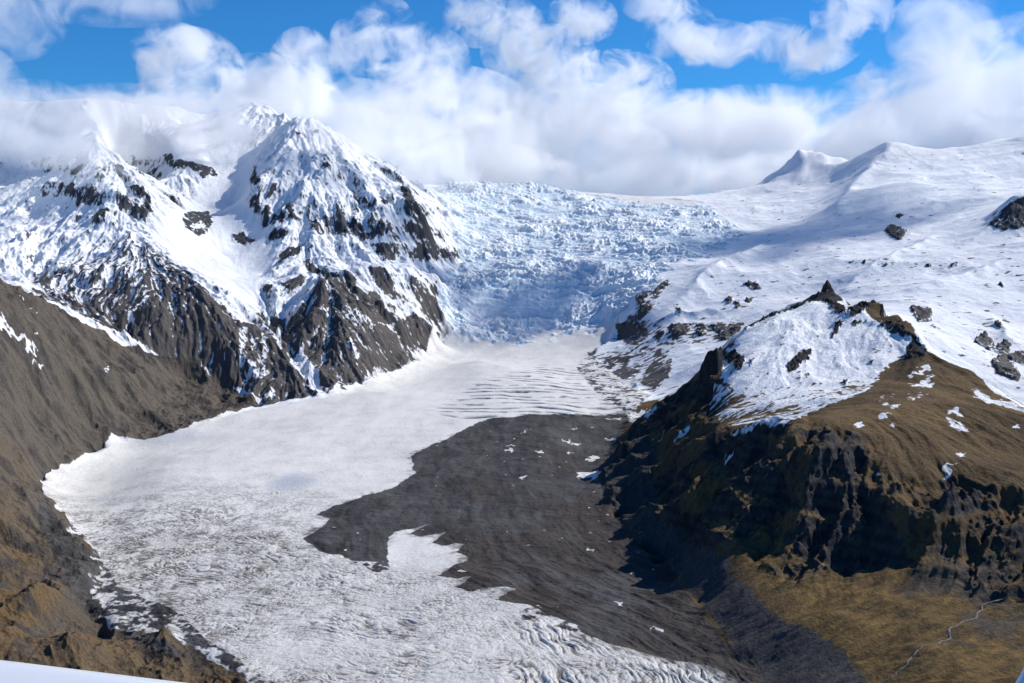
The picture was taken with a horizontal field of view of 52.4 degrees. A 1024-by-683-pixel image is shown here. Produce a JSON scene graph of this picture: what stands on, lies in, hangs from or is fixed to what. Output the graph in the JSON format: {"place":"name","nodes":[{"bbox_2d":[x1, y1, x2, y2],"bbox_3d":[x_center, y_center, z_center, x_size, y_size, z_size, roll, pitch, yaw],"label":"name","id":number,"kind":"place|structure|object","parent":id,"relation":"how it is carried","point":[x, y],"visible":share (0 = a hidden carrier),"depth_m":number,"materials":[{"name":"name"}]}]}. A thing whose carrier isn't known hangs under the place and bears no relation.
{"place":"outdoors","nodes":[
{"label":"outdoors","id":0,"kind":"place"},
{"bbox_2d":[0,278,263,682],"bbox_3d":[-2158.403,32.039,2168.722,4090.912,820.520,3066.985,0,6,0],"label":"hillside","id":1,"kind":"structure","parent":0,"point":[72,388],"depth_m":2694.42,"materials":[{"name":"brown soil"}]},
{"bbox_2d":[0,98,462,404],"bbox_3d":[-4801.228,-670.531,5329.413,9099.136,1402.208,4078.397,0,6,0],"label":"mountain","id":2,"kind":"structure","parent":0,"point":[260,252],"depth_m":4765.86,"materials":[{"name":"white snow"}]},
{"bbox_2d":[41,183,739,682],"bbox_3d":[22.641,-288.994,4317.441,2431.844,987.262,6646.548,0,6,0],"label":"glacier","id":3,"kind":"object","parent":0,"point":[195,533],"visible":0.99,"depth_m":2150.39,"materials":[{"name":"white ice"}]},
{"bbox_2d":[303,412,764,682],"bbox_3d":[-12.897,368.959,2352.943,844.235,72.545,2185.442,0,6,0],"label":"moraine","id":4,"kind":"structure","parent":3,"relation":"on","point":[523,505],"depth_m":2184.15,"materials":[{"name":"grey gravel"}]},
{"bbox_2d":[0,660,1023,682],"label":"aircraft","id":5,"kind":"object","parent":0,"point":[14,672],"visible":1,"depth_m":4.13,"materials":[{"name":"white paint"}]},
{"bbox_2d":[0,0,1023,196],"label":"sky","id":6,"kind":"structure","parent":0,"point":[648,98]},
{"bbox_2d":[84,136,1023,411],"bbox_3d":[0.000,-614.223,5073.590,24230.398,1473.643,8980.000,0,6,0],"label":"snowfield","id":7,"kind":"structure","parent":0,"point":[926,244],"depth_m":4797.09,"materials":[{"name":"white snow"}]},
{"bbox_2d":[436,180,722,344],"bbox_3d":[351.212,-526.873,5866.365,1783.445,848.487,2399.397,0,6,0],"label":"icefall","id":8,"kind":"object","parent":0,"point":[536,257],"visible":0.97,"depth_m":5465.92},
{"bbox_2d":[602,280,1023,682],"bbox_3d":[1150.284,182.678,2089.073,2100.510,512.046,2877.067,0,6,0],"label":"ridge","id":9,"kind":"structure","parent":0,"point":[825,484],"depth_m":1886.89,"materials":[{"name":"brown stone"}]},
{"bbox_2d":[879,591,1010,682],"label":"stream","id":10,"kind":"structure","parent":0,"point":[914,654],"depth_m":1450.01,"materials":[{"name":"water"}]}
]}

